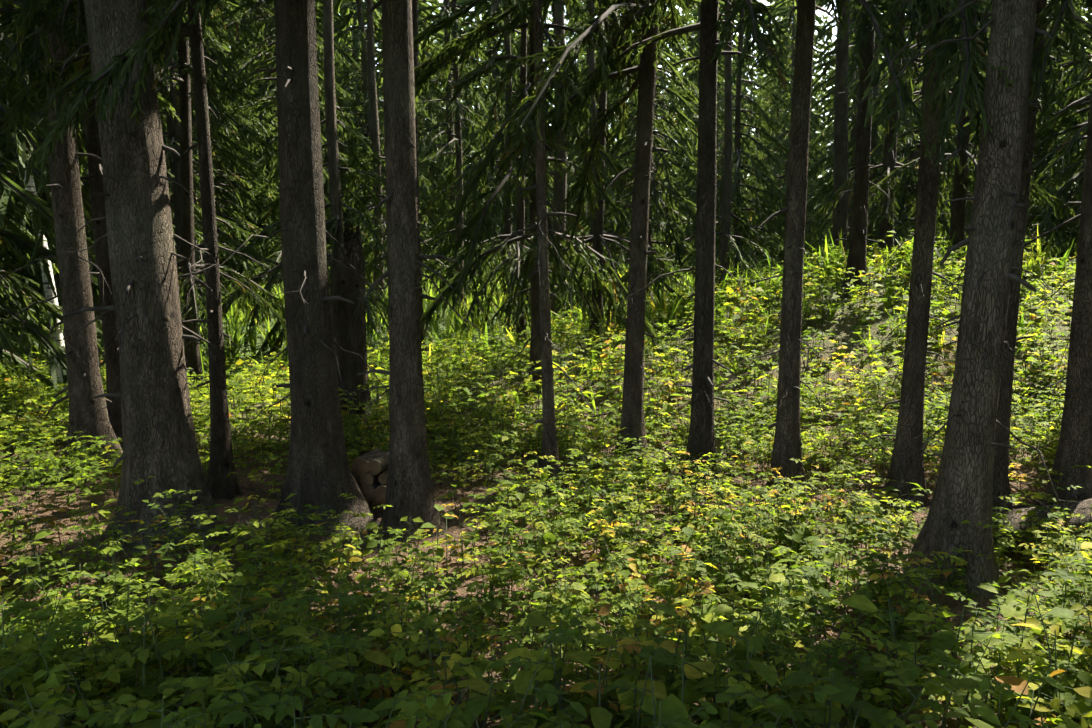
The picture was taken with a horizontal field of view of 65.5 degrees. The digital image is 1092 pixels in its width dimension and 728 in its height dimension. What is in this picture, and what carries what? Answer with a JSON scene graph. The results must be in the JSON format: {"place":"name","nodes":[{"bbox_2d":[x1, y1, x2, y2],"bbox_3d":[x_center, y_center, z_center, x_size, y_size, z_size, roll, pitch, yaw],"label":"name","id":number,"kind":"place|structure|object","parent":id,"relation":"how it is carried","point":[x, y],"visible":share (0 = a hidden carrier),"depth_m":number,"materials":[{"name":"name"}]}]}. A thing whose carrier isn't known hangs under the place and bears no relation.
{"place":"outdoors","nodes":[
{"label":"outdoors","id":0,"kind":"place"},
{"bbox_2d":[0,249,1091,727],"bbox_3d":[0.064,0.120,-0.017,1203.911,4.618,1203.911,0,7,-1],"label":"forest ground","id":1,"kind":"structure","parent":0,"point":[584,555],"depth_m":5.72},
{"bbox_2d":[0,23,64,381],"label":"conifer tree","id":2,"kind":"object","parent":1,"relation":"on","point":[57,337],"visible":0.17,"depth_m":10.74,"materials":[{"name":"white plant"}]},
{"bbox_2d":[0,0,102,372],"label":"spruce","id":3,"kind":"object","parent":1,"relation":"on","point":[12,173],"visible":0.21,"depth_m":14.28,"materials":[{"name":"green plant"}]},
{"bbox_2d":[0,0,180,400],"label":"spruce","id":4,"kind":"object","parent":1,"relation":"on","point":[39,210],"visible":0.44,"depth_m":9.06,"materials":[{"name":"green plant"}]},
{"bbox_2d":[0,0,187,447],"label":"spruce","id":5,"kind":"object","parent":1,"relation":"on","point":[96,184],"visible":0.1,"depth_m":7.04,"materials":[{"name":"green plant"}]},
{"bbox_2d":[0,9,199,325],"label":"spruce","id":6,"kind":"object","parent":1,"relation":"on","point":[13,158],"depth_m":20.53,"materials":[{"name":"green plant"}]},
{"bbox_2d":[0,0,213,468],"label":"spruce","id":7,"kind":"object","parent":1,"relation":"on","point":[82,362],"visible":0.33,"depth_m":6.57,"materials":[{"name":"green plant"}]},
{"bbox_2d":[0,0,238,348],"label":"spruce","id":8,"kind":"object","parent":1,"relation":"on","point":[36,173],"visible":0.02,"depth_m":17.46,"materials":[{"name":"green plant"}]},
{"bbox_2d":[0,0,282,499],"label":"spruce","id":9,"kind":"object","parent":1,"relation":"on","point":[220,483],"visible":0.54,"depth_m":5.75,"materials":[{"name":"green plant"}]},
{"bbox_2d":[81,3,258,314],"bbox_3d":[-9.230,-8.737,18.763,5.004,17.450,4.674,0,7,-1],"label":"spruce","id":10,"kind":"object","parent":1,"relation":"on","point":[199,233],"visible":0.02,"depth_m":19.91,"materials":[{"name":"green plant"}]},
{"bbox_2d":[64,0,286,398],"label":"spruce","id":11,"kind":"object","parent":1,"relation":"on","point":[191,311],"visible":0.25,"depth_m":11.54,"materials":[{"name":"brown plant"}]},
{"bbox_2d":[0,0,388,536],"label":"spruce","id":12,"kind":"object","parent":1,"relation":"on","point":[318,471],"visible":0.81,"depth_m":5.10,"materials":[{"name":"brown plant"}]},
{"bbox_2d":[64,0,330,357],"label":"spruce","id":13,"kind":"object","parent":1,"relation":"on","point":[172,135],"visible":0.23,"depth_m":17.09,"materials":[{"name":"green plant"}]},
{"bbox_2d":[155,0,280,296],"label":"spruce","id":14,"kind":"object","parent":1,"relation":"on","point":[238,204],"visible":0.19,"depth_m":24.45,"materials":[{"name":"green plant"}]},
{"bbox_2d":[153,5,283,290],"bbox_3d":[-11.832,-15.202,26.604,7.150,27.658,6.625,-7,8,-36],"label":"spruce","id":15,"kind":"object","parent":1,"relation":"on","point":[256,230],"visible":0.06,"depth_m":27.41,"materials":[{"name":"green plant"}]},
{"bbox_2d":[1,0,516,542],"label":"spruce","id":16,"kind":"object","parent":1,"relation":"on","point":[409,488],"visible":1,"depth_m":5.07,"materials":[{"name":"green plant"}]},
{"bbox_2d":[192,0,362,330],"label":"spruce","id":17,"kind":"object","parent":1,"relation":"on","point":[246,62],"visible":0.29,"depth_m":20.07,"materials":[{"name":"green plant"}]},
{"bbox_2d":[214,0,343,292],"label":"spruce","id":18,"kind":"object","parent":1,"relation":"on","point":[261,225],"visible":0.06,"depth_m":30.32,"materials":[{"name":"green plant"}]},
{"bbox_2d":[37,0,529,552],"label":"spruce","id":19,"kind":"object","parent":1,"relation":"on","point":[159,438],"visible":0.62,"depth_m":4.64,"materials":[{"name":"brown plant"}]},
{"bbox_2d":[212,0,367,274],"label":"spruce","id":20,"kind":"object","parent":1,"relation":"on","point":[346,212],"visible":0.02,"depth_m":33.55,"materials":[{"name":"green plant"}]},
{"bbox_2d":[232,0,359,266],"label":"spruce","id":21,"kind":"object","parent":1,"relation":"on","point":[272,104],"visible":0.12,"depth_m":26.51,"materials":[{"name":"green plant"}]},
{"bbox_2d":[259,3,362,237],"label":"spruce","id":22,"kind":"object","parent":1,"relation":"on","point":[339,72],"depth_m":40.19,"materials":[{"name":"green plant"}]},
{"bbox_2d":[204,0,424,355],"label":"spruce","id":23,"kind":"object","parent":1,"relation":"on","point":[332,121],"visible":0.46,"depth_m":16.95,"materials":[{"name":"green plant"}]},
{"bbox_2d":[330,217,372,435],"bbox_3d":[-1.860,-0.203,8.066,0.588,2.337,0.527,5,9,36],"label":"snag","id":24,"kind":"object","parent":1,"relation":"on","point":[346,278],"visible":0.5,"depth_m":7.92,"materials":[{"name":"brown wood"}]},
{"bbox_2d":[320,0,385,235],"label":"spruce","id":25,"kind":"object","parent":1,"relation":"on","point":[354,19],"depth_m":46.09,"materials":[{"name":"green plant"}]},
{"bbox_2d":[351,448,388,511],"bbox_3d":[-1.145,0.782,5.715,0.416,0.387,0.397,1,7,11],"label":"rock","id":26,"kind":"object","parent":1,"relation":"on","point":[369,472],"visible":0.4,"depth_m":5.55,"materials":[{"name":"grey stone"}]},
{"bbox_2d":[315,0,435,283],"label":"spruce","id":27,"kind":"object","parent":1,"relation":"on","point":[360,39],"visible":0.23,"depth_m":33.73,"materials":[{"name":"green plant"}]},
{"bbox_2d":[325,0,451,304],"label":"spruce","id":28,"kind":"object","parent":1,"relation":"on","point":[375,137],"visible":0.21,"depth_m":25.06,"materials":[{"name":"green plant"}]},
{"bbox_2d":[343,0,442,269],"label":"spruce","id":29,"kind":"object","parent":1,"relation":"on","point":[379,93],"visible":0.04,"depth_m":37.72,"materials":[{"name":"green plant"}]},
{"bbox_2d":[362,110,427,289],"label":"young spruce","id":30,"kind":"object","parent":1,"relation":"on","point":[383,192],"visible":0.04,"depth_m":27.83,"materials":[{"name":"green plant"}]},
{"bbox_2d":[330,0,484,354],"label":"spruce","id":31,"kind":"object","parent":1,"relation":"on","point":[415,51],"visible":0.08,"depth_m":14.65,"materials":[{"name":"brown plant"}]},
{"bbox_2d":[368,0,465,273],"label":"spruce","id":32,"kind":"object","parent":1,"relation":"on","point":[421,16],"visible":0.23,"depth_m":41.34,"materials":[{"name":"green plant"}]},
{"bbox_2d":[418,0,466,272],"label":"spruce","id":33,"kind":"object","parent":1,"relation":"on","point":[436,11],"visible":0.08,"depth_m":45.68,"materials":[{"name":"green plant"}]},
{"bbox_2d":[380,0,513,289],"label":"spruce","id":34,"kind":"object","parent":1,"relation":"on","point":[450,134],"visible":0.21,"depth_m":27.05,"materials":[{"name":"green plant"}]},
{"bbox_2d":[385,0,512,318],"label":"spruce","id":35,"kind":"object","parent":1,"relation":"on","point":[457,122],"visible":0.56,"depth_m":21.09,"materials":[{"name":"green plant"}]},
{"bbox_2d":[419,0,490,249],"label":"spruce","id":36,"kind":"object","parent":1,"relation":"on","point":[441,105],"visible":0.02,"depth_m":49.24,"materials":[{"name":"green plant"}]},
{"bbox_2d":[433,11,503,270],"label":"spruce","id":37,"kind":"object","parent":1,"relation":"on","point":[471,56],"visible":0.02,"depth_m":43.02,"materials":[{"name":"green plant"}]},
{"bbox_2d":[433,0,529,269],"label":"spruce","id":38,"kind":"object","parent":1,"relation":"on","point":[490,47],"visible":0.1,"depth_m":38.84,"materials":[{"name":"green plant"}]},
{"bbox_2d":[425,4,578,301],"bbox_3d":[-1.634,-11.467,23.529,4.266,20.550,4.591,-4,8,-31],"label":"spruce","id":39,"kind":"object","parent":1,"relation":"on","point":[506,217],"visible":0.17,"depth_m":24.04,"materials":[{"name":"green plant"}]},
{"bbox_2d":[419,5,610,355],"bbox_3d":[-0.438,-6.774,12.388,3.086,14.450,3.449,0,7,-1],"label":"spruce","id":40,"kind":"object","parent":1,"relation":"on","point":[520,322],"visible":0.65,"depth_m":12.74,"materials":[{"name":"green plant"}]},
{"bbox_2d":[448,0,599,492],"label":"spruce","id":41,"kind":"object","parent":1,"relation":"on","point":[540,187],"visible":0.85,"depth_m":5.95,"materials":[{"name":"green plant"}]},
{"bbox_2d":[499,4,553,253],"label":"spruce","id":42,"kind":"object","parent":1,"relation":"on","point":[519,37],"visible":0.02,"depth_m":46.60,"materials":[{"name":"green plant"}]},
{"bbox_2d":[445,0,611,336],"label":"spruce","id":43,"kind":"object","parent":1,"relation":"on","point":[560,192],"visible":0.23,"depth_m":17.05,"materials":[{"name":"green plant"}]},
{"bbox_2d":[0,225,1075,386],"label":"grass","id":44,"kind":"structure","parent":1,"relation":"on","point":[434,327],"depth_m":15.66,"materials":[{"name":"green plant"}]},
{"bbox_2d":[487,3,589,260],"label":"spruce","id":45,"kind":"object","parent":1,"relation":"on","point":[550,195],"visible":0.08,"depth_m":42.52,"materials":[{"name":"green plant"}]},
{"bbox_2d":[413,0,675,394],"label":"spruce","id":46,"kind":"object","parent":1,"relation":"on","point":[476,224],"visible":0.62,"depth_m":9.05,"materials":[{"name":"green plant"}]},
{"bbox_2d":[0,472,1091,727],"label":"understory","id":47,"kind":"object","parent":1,"relation":"on","point":[214,682],"visible":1,"depth_m":3.04,"materials":[{"name":"green plant"}]},
{"bbox_2d":[0,229,1091,578],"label":"understory","id":48,"kind":"object","parent":1,"relation":"on","point":[496,429],"visible":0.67,"depth_m":7.44,"materials":[{"name":"green plant"}]},
{"bbox_2d":[0,276,1091,656],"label":"fallen logs","id":49,"kind":"object","parent":1,"relation":"on","point":[1082,508],"visible":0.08,"depth_m":5.03,"materials":[{"name":"brown wood"}]},
{"bbox_2d":[414,0,692,454],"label":"spruce","id":50,"kind":"object","parent":1,"relation":"on","point":[632,415],"visible":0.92,"depth_m":6.91,"materials":[{"name":"green plant"}]},
{"bbox_2d":[552,3,607,269],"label":"spruce","id":51,"kind":"object","parent":1,"relation":"on","point":[583,66],"visible":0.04,"depth_m":47.03,"materials":[{"name":"green plant"}]},
{"bbox_2d":[549,0,624,270],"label":"spruce","id":52,"kind":"object","parent":1,"relation":"on","point":[586,131],"visible":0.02,"depth_m":27.12,"materials":[{"name":"green plant"}]},
{"bbox_2d":[490,4,684,347],"bbox_3d":[0.868,-8.006,12.227,2.867,16.450,2.560,4,8,29],"label":"spruce","id":53,"kind":"object","parent":1,"relation":"on","point":[598,238],"visible":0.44,"depth_m":12.72,"materials":[{"name":"green plant"}]},
{"bbox_2d":[549,1,637,251],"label":"spruce","id":54,"kind":"object","parent":1,"relation":"on","point":[572,154],"visible":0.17,"depth_m":42.72,"materials":[{"name":"green plant"}]},
{"bbox_2d":[565,2,626,256],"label":"spruce","id":55,"kind":"object","parent":1,"relation":"on","point":[581,69],"visible":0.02,"depth_m":52.33,"materials":[{"name":"green plant"}]},
{"bbox_2d":[566,0,667,297],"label":"spruce","id":56,"kind":"object","parent":1,"relation":"on","point":[591,61],"visible":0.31,"depth_m":21.20,"materials":[{"name":"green plant"}]},
{"bbox_2d":[607,28,683,264],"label":"spruce","id":57,"kind":"object","parent":1,"relation":"on","point":[662,76],"visible":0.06,"depth_m":47.38,"materials":[{"name":"green plant"}]},
{"bbox_2d":[605,2,695,266],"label":"spruce","id":58,"kind":"object","parent":1,"relation":"on","point":[669,85],"visible":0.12,"depth_m":44.19,"materials":[{"name":"green plant"}]},
{"bbox_2d":[567,0,749,304],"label":"spruce","id":59,"kind":"object","parent":1,"relation":"on","point":[673,197],"visible":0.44,"depth_m":22.89,"materials":[{"name":"green plant"}]},
{"bbox_2d":[546,0,789,490],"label":"spruce","id":60,"kind":"object","parent":1,"relation":"on","point":[701,436],"visible":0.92,"depth_m":6.03,"materials":[{"name":"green plant"}]},
{"bbox_2d":[654,5,693,255],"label":"spruce","id":61,"kind":"object","parent":1,"relation":"on","point":[668,60],"visible":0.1,"depth_m":61.75,"materials":[{"name":"green plant"}]},
{"bbox_2d":[652,7,743,286],"bbox_3d":[4.837,-11.915,27.019,4.315,20.955,3.192,0,7,-1],"label":"spruce","id":62,"kind":"object","parent":1,"relation":"on","point":[664,253],"visible":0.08,"depth_m":27.60,"materials":[{"name":"green plant"}]},
{"bbox_2d":[672,15,731,258],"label":"spruce","id":63,"kind":"object","parent":1,"relation":"on","point":[687,74],"depth_m":56.78,"materials":[{"name":"green plant"}]},
{"bbox_2d":[666,5,756,253],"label":"spruce","id":64,"kind":"object","parent":1,"relation":"on","point":[694,81],"visible":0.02,"depth_m":51.84,"materials":[{"name":"green plant"}]},
{"bbox_2d":[672,0,759,261],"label":"spruce","id":65,"kind":"object","parent":1,"relation":"on","point":[720,68],"visible":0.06,"depth_m":43.62,"materials":[{"name":"green plant"}]},
{"bbox_2d":[683,20,750,239],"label":"spruce","id":66,"kind":"object","parent":1,"relation":"on","point":[735,67],"visible":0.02,"depth_m":62.38,"materials":[{"name":"green plant"}]},
{"bbox_2d":[676,0,760,257],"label":"spruce","id":67,"kind":"object","parent":1,"relation":"on","point":[749,59],"visible":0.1,"depth_m":45.95,"materials":[{"name":"green plant"}]},
{"bbox_2d":[677,0,782,287],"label":"spruce","id":68,"kind":"object","parent":1,"relation":"on","point":[725,252],"visible":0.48,"depth_m":20.86,"materials":[{"name":"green plant"}]},
{"bbox_2d":[720,0,770,244],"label":"spruce","id":69,"kind":"object","parent":1,"relation":"on","point":[746,91],"visible":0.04,"depth_m":58.52,"materials":[{"name":"green plant"}]},
{"bbox_2d":[684,7,817,284],"bbox_3d":[5.773,-9.880,23.490,4.204,17.150,3.971,0,7,-1],"label":"spruce","id":70,"kind":"object","parent":1,"relation":"on","point":[767,209],"visible":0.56,"depth_m":23.72,"materials":[{"name":"green plant"}]},
{"bbox_2d":[731,110,783,273],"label":"young spruce","id":71,"kind":"object","parent":1,"relation":"on","point":[774,243],"visible":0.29,"depth_m":32.42,"materials":[{"name":"green plant"}]},
{"bbox_2d":[752,0,785,223],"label":"spruce","id":72,"kind":"object","parent":1,"relation":"on","point":[759,73],"visible":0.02,"depth_m":61.20,"materials":[{"name":"green plant"}]},
{"bbox_2d":[742,0,816,267],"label":"spruce","id":73,"kind":"object","parent":1,"relation":"on","point":[769,104],"visible":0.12,"depth_m":48.40,"materials":[{"name":"green plant"}]},
{"bbox_2d":[747,3,825,253],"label":"spruce","id":74,"kind":"object","parent":1,"relation":"on","point":[816,75],"depth_m":54.78,"materials":[{"name":"green plant"}]},
{"bbox_2d":[741,0,834,260],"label":"spruce","id":75,"kind":"object","parent":1,"relation":"on","point":[818,29],"visible":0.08,"depth_m":44.20,"materials":[{"name":"green plant"}]},
{"bbox_2d":[749,0,832,262],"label":"spruce","id":76,"kind":"object","parent":1,"relation":"on","point":[782,9],"visible":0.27,"depth_m":40.45,"materials":[{"name":"green plant"}]},
{"bbox_2d":[804,171,829,267],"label":"young spruce","id":77,"kind":"object","parent":1,"relation":"on","point":[808,198],"visible":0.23,"depth_m":38.98,"materials":[{"name":"green plant"}]},
{"bbox_2d":[612,0,1028,504],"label":"spruce","id":78,"kind":"object","parent":1,"relation":"on","point":[787,442],"visible":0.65,"depth_m":5.64,"materials":[{"name":"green plant"}]},
{"bbox_2d":[770,4,878,255],"bbox_3d":[8.006,-10.674,22.486,2.768,18.850,3.634,4,8,31],"label":"spruce","id":79,"kind":"object","parent":1,"relation":"on","point":[827,188],"visible":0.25,"depth_m":22.62,"materials":[{"name":"green plant"}]},
{"bbox_2d":[813,12,835,219],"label":"spruce","id":80,"kind":"object","parent":1,"relation":"on","point":[825,22],"depth_m":75.57,"materials":[{"name":"green plant"}]},
{"bbox_2d":[811,62,851,247],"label":"spruce","id":81,"kind":"object","parent":1,"relation":"on","point":[824,103],"depth_m":58.95,"materials":[{"name":"green plant"}]},
{"bbox_2d":[820,0,851,260],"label":"spruce","id":82,"kind":"object","parent":1,"relation":"on","point":[840,217],"visible":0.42,"depth_m":16.90,"materials":[{"name":"brown plant"}]},
{"bbox_2d":[805,39,882,258],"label":"spruce","id":83,"kind":"object","parent":1,"relation":"on","point":[829,130],"depth_m":50.00,"materials":[{"name":"green plant"}]},
{"bbox_2d":[808,0,884,263],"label":"spruce","id":84,"kind":"object","parent":1,"relation":"on","point":[829,174],"visible":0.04,"depth_m":42.01,"materials":[{"name":"green plant"}]},
{"bbox_2d":[787,0,916,252],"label":"spruce","id":85,"kind":"object","parent":1,"relation":"on","point":[827,155],"visible":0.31,"depth_m":25.95,"materials":[{"name":"green plant"}]},
{"bbox_2d":[813,0,891,243],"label":"spruce","id":86,"kind":"object","parent":1,"relation":"on","point":[827,77],"visible":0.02,"depth_m":45.78,"materials":[{"name":"green plant"}]},
{"bbox_2d":[827,3,907,297],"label":"spruce","id":87,"kind":"object","parent":1,"relation":"on","point":[858,240],"visible":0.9,"depth_m":11.34,"materials":[{"name":"brown plant"}]},
{"bbox_2d":[814,0,972,269],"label":"spruce","id":88,"kind":"object","parent":1,"relation":"on","point":[889,166],"visible":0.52,"depth_m":13.49,"materials":[{"name":"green plant"}]},
{"bbox_2d":[822,0,972,257],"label":"spruce","id":89,"kind":"object","parent":1,"relation":"on","point":[908,141],"visible":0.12,"depth_m":31.80,"materials":[{"name":"green plant"}]},
{"bbox_2d":[816,0,1034,258],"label":"spruce","id":90,"kind":"object","parent":1,"relation":"on","point":[906,189],"visible":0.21,"depth_m":20.42,"materials":[{"name":"green plant"}]},
{"bbox_2d":[858,0,1036,511],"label":"spruce","id":91,"kind":"object","parent":1,"relation":"on","point":[911,401],"visible":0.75,"depth_m":5.59,"materials":[{"name":"brown plant"}]},
{"bbox_2d":[805,0,1091,597],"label":"spruce","id":92,"kind":"object","parent":1,"relation":"on","point":[963,489],"visible":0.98,"depth_m":4.09,"materials":[{"name":"brown plant"}]},
{"bbox_2d":[868,0,1074,270],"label":"spruce","id":93,"kind":"object","parent":1,"relation":"on","point":[961,155],"visible":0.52,"depth_m":12.63,"materials":[{"name":"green plant"}]},
{"bbox_2d":[910,0,1042,256],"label":"spruce","id":94,"kind":"object","parent":1,"relation":"on","point":[985,30],"depth_m":24.93,"materials":[{"name":"green plant"}]},
{"bbox_2d":[899,0,1058,510],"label":"spruce","id":95,"kind":"object","parent":1,"relation":"on","point":[1001,486],"visible":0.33,"depth_m":5.20,"materials":[{"name":"brown plant"}]},
{"bbox_2d":[895,2,1091,276],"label":"spruce","id":96,"kind":"object","parent":1,"relation":"on","point":[1066,47],"visible":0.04,"depth_m":17.29,"materials":[{"name":"green plant"}]},
{"bbox_2d":[936,0,1091,505],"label":"spruce","id":97,"kind":"object","parent":1,"relation":"on","point":[1075,438],"visible":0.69,"depth_m":5.31,"materials":[{"name":"brown plant"}]},
{"bbox_2d":[964,54,1091,258],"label":"spruce","id":98,"kind":"object","parent":1,"relation":"on","point":[1065,65],"visible":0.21,"depth_m":7.94,"materials":[{"name":"green plant"}]},
{"bbox_2d":[967,64,1091,262],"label":"spruce","id":99,"kind":"object","parent":1,"relation":"on","point":[1042,216],"visible":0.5,"depth_m":15.10,"materials":[{"name":"green plant"}]},
{"bbox_2d":[967,0,1091,262],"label":"spruce","id":100,"kind":"object","parent":1,"relation":"on","point":[1087,52],"visible":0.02,"depth_m":33.33,"materials":[{"name":"green plant"}]},
{"bbox_2d":[1024,107,1088,264],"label":"spruce","id":101,"kind":"object","parent":1,"relation":"on","point":[1061,168],"visible":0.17,"depth_m":24.01,"materials":[{"name":"green plant"}]},
{"bbox_2d":[1023,0,1091,283],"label":"spruce","id":102,"kind":"object","parent":1,"relation":"on","point":[1088,37],"visible":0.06,"depth_m":20.04,"materials":[{"name":"green plant"}]},
{"bbox_2d":[1033,3,1081,262],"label":"spruce","id":103,"kind":"object","parent":1,"relation":"on","point":[1074,7],"depth_m":37.61,"materials":[{"name":"green plant"}]},
{"bbox_2d":[1034,1,1091,259],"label":"spruce","id":104,"kind":"object","parent":1,"relation":"on","point":[1088,16],"visible":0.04,"depth_m":41.77,"materials":[{"name":"green plant"}]},
{"bbox_2d":[230,0,1091,208],"label":"sky","id":105,"kind":"structure","parent":0,"point":[818,12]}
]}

